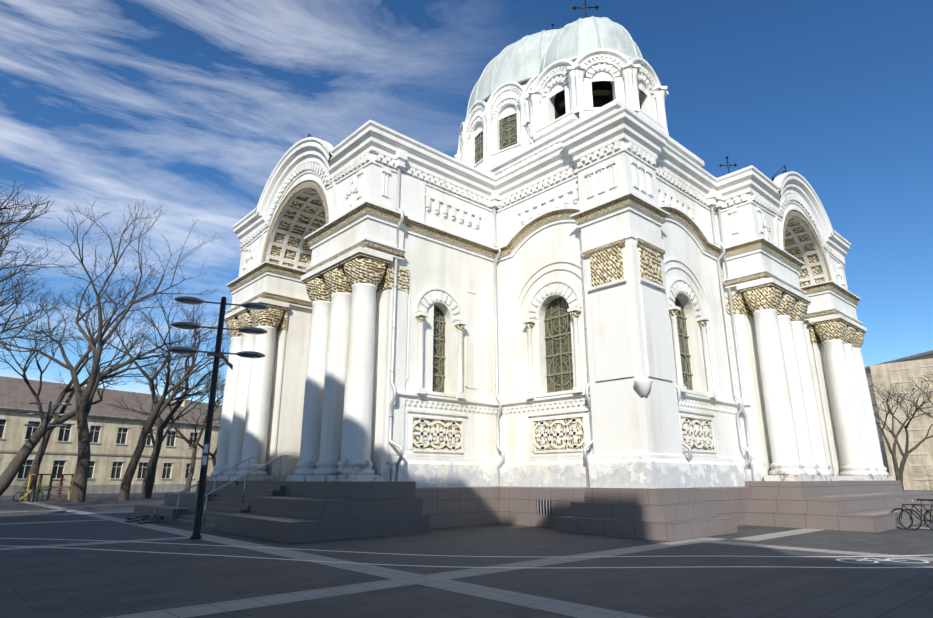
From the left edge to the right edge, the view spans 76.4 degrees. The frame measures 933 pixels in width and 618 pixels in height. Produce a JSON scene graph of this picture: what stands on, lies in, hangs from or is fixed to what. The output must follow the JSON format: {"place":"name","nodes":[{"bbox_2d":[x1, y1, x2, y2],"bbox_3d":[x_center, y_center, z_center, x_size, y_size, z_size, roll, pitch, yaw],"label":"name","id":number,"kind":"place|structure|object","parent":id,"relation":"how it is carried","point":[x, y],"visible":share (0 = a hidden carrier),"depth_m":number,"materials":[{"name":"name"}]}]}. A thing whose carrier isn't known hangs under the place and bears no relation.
{"place":"outdoors","nodes":[
{"label":"outdoors","id":0,"kind":"place"},
{"bbox_2d":[0,376,219,495],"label":"old building","id":1,"kind":"structure","parent":0,"point":[114,435],"depth_m":69.70,"materials":[{"name":"paint"}]},
{"bbox_2d":[171,400,221,456],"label":"buildings","id":2,"kind":"structure","parent":0,"point":[203,407],"depth_m":99.84,"materials":[{"name":"yellow paint"}]},
{"bbox_2d":[0,490,932,617],"bbox_3d":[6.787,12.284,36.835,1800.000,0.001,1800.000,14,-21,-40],"label":"ground","id":3,"kind":"structure","parent":0,"point":[69,582],"depth_m":11.06,"materials":[{"name":"grey stone"}]},
{"bbox_2d":[13,487,37,500],"bbox_3d":[-34.161,14.365,46.036,0.581,1.087,1.697,-15,-22,42],"label":"bicycle","id":4,"kind":"object","parent":3,"relation":"on","point":[24,495],"visible":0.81,"depth_m":45.88,"materials":[{"name":"black"}]},
{"bbox_2d":[0,182,53,255],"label":"bare tree","id":5,"kind":"object","parent":3,"relation":"on","point":[22,220],"visible":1,"depth_m":25.42,"materials":[{"name":"brown plant"}]},
{"bbox_2d":[20,487,42,500],"bbox_3d":[-34.208,14.581,46.794,0.581,1.087,1.697,-2,-16,7],"label":"bicycle","id":6,"kind":"object","parent":3,"relation":"on","point":[30,494],"visible":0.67,"depth_m":46.69,"materials":[{"name":"black metal"}]},
{"bbox_2d":[0,216,66,302],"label":"bare tree","id":7,"kind":"object","parent":3,"relation":"on","point":[9,277],"visible":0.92,"depth_m":37.18,"materials":[{"name":"brown plant"}]},
{"bbox_2d":[0,215,74,333],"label":"bare tree","id":8,"kind":"object","parent":3,"relation":"on","point":[4,324],"visible":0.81,"depth_m":38.25,"materials":[{"name":"brown plant"}]},
{"bbox_2d":[0,275,78,344],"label":"bare tree","id":9,"kind":"object","parent":3,"relation":"on","point":[21,337],"visible":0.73,"depth_m":48.66,"materials":[{"name":"brown plant"}]},
{"bbox_2d":[0,195,83,274],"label":"bare tree","id":10,"kind":"object","parent":3,"relation":"on","point":[15,214],"visible":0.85,"depth_m":33.80,"materials":[{"name":"brown plant"}]},
{"bbox_2d":[19,474,73,500],"bbox_3d":[-34.328,14.510,48.383,1.275,2.057,3.740,-5,-17,17],"label":"play structure","id":11,"kind":"object","parent":3,"relation":"on","point":[39,487],"visible":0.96,"depth_m":48.45,"materials":[{"name":"yellow"}]},
{"bbox_2d":[24,401,71,502],"bbox_3d":[-31.819,10.599,44.413,2.920,7.400,0.570,6,-17,-19],"label":"street lamp","id":12,"kind":"object","parent":3,"relation":"on","point":[42,446],"visible":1,"depth_m":44.68,"materials":[{"name":"grey metal"}]},
{"bbox_2d":[0,315,161,499],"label":"bare tree","id":13,"kind":"object","parent":3,"relation":"on","point":[47,438],"visible":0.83,"depth_m":49.23,"materials":[{"name":"brown plant"}]},
{"bbox_2d":[0,281,163,495],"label":"bare tree","id":14,"kind":"object","parent":3,"relation":"on","point":[11,471],"visible":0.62,"depth_m":51.88,"materials":[{"name":"brown plant"}]},
{"bbox_2d":[0,198,218,502],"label":"bare tree","id":15,"kind":"object","parent":3,"relation":"on","point":[83,409],"visible":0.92,"depth_m":47.98,"materials":[{"name":"brown plant"}]},
{"bbox_2d":[126,514,155,519],"bbox_3d":[-13.630,8.675,24.925,1.093,0.597,1.758,10,-19,-31],"label":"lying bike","id":16,"kind":"object","parent":3,"relation":"on","point":[142,516],"visible":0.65,"depth_m":24.89,"materials":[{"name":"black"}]},
{"bbox_2d":[125,516,163,523],"bbox_3d":[-12.636,8.237,23.390,1.187,0.597,1.736,14,-21,-40],"label":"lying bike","id":17,"kind":"object","parent":3,"relation":"on","point":[143,520],"visible":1,"depth_m":23.30,"materials":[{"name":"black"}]},
{"bbox_2d":[67,281,228,497],"bbox_3d":[-28.881,7.368,55.790,16.512,19.967,9.957,8,-18,-25],"label":"bare tree","id":18,"kind":"object","parent":3,"relation":"on","point":[150,481],"visible":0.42,"depth_m":54.67,"materials":[{"name":"brown plant"}]},
{"bbox_2d":[106,360,225,491],"bbox_3d":[-31.971,13.012,66.045,15.305,14.695,8.142,8,-18,-27],"label":"bare tree","id":19,"kind":"object","parent":3,"relation":"on","point":[193,461],"visible":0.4,"depth_m":64.49,"materials":[{"name":"brown plant"}]},
{"bbox_2d":[118,299,230,500],"bbox_3d":[-23.470,6.926,50.889,10.124,18.104,22.276,9,-18,-29],"label":"bare tree","id":20,"kind":"object","parent":3,"relation":"on","point":[154,415],"visible":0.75,"depth_m":48.65,"materials":[{"name":"brown plant"}]},
{"bbox_2d":[133,389,219,466],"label":"bare tree","id":21,"kind":"object","parent":3,"relation":"on","point":[210,453],"visible":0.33,"depth_m":67.55,"materials":[{"name":"brown plant"}]},
{"bbox_2d":[141,355,223,494],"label":"bare tree","id":22,"kind":"object","parent":3,"relation":"on","point":[153,440],"visible":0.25,"depth_m":66.22,"materials":[{"name":"brown plant"}]},
{"bbox_2d":[167,296,269,538],"bbox_3d":[-7.926,3.172,18.384,2.920,7.400,0.570,6,-17,-19],"label":"street lamp","id":23,"kind":"object","parent":3,"relation":"on","point":[217,354],"visible":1,"depth_m":18.66,"materials":[{"name":"grey metal"}]},
{"bbox_2d":[0,501,932,617],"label":"paving bands","id":24,"kind":"object","parent":3,"relation":"on","point":[399,578],"visible":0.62,"depth_m":10.81,"materials":[{"name":"grey stone"}]},
{"bbox_2d":[0,538,932,567],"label":"bike lane markings","id":25,"kind":"object","parent":3,"relation":"on","point":[889,559],"visible":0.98,"depth_m":13.40,"materials":[{"name":"white paint"}]},
{"bbox_2d":[133,455,932,542],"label":"church steps","id":26,"kind":"structure","parent":3,"relation":"on","point":[294,511],"depth_m":20.70,"materials":[{"name":"grey stone"}]},
{"bbox_2d":[206,0,893,540],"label":"church","id":27,"kind":"structure","parent":3,"relation":"on","point":[570,286],"depth_m":23.99,"materials":[{"name":"white paint"}]},
{"bbox_2d":[869,377,932,490],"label":"bare tree","id":28,"kind":"object","parent":3,"relation":"on","point":[903,461],"visible":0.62,"depth_m":72.23,"materials":[{"name":"brown plant"}]},
{"bbox_2d":[874,384,932,488],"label":"bare tree","id":29,"kind":"object","parent":3,"relation":"on","point":[895,463],"visible":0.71,"depth_m":59.44,"materials":[{"name":"brown plant"}]},
{"bbox_2d":[882,370,932,417],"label":"bare tree","id":30,"kind":"object","parent":3,"relation":"on","point":[916,405],"visible":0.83,"depth_m":63.72,"materials":[{"name":"plant"}]},
{"bbox_2d":[890,497,932,529],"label":"bicycle","id":31,"kind":"object","parent":3,"relation":"on","point":[908,513],"visible":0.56,"depth_m":20.56,"materials":[{"name":"black metal"}]},
{"bbox_2d":[899,498,932,529],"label":"bicycle","id":32,"kind":"object","parent":3,"relation":"on","point":[917,513],"visible":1,"depth_m":20.33,"materials":[{"name":"black metal"}]},
{"bbox_2d":[0,0,932,404],"label":"sky","id":33,"kind":"structure","parent":0,"point":[184,108],"materials":[{"name":"blue"}]},
{"bbox_2d":[865,350,932,489],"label":"modern building","id":34,"kind":"structure","parent":0,"point":[918,471],"depth_m":90.46,"materials":[{"name":"concrete"}]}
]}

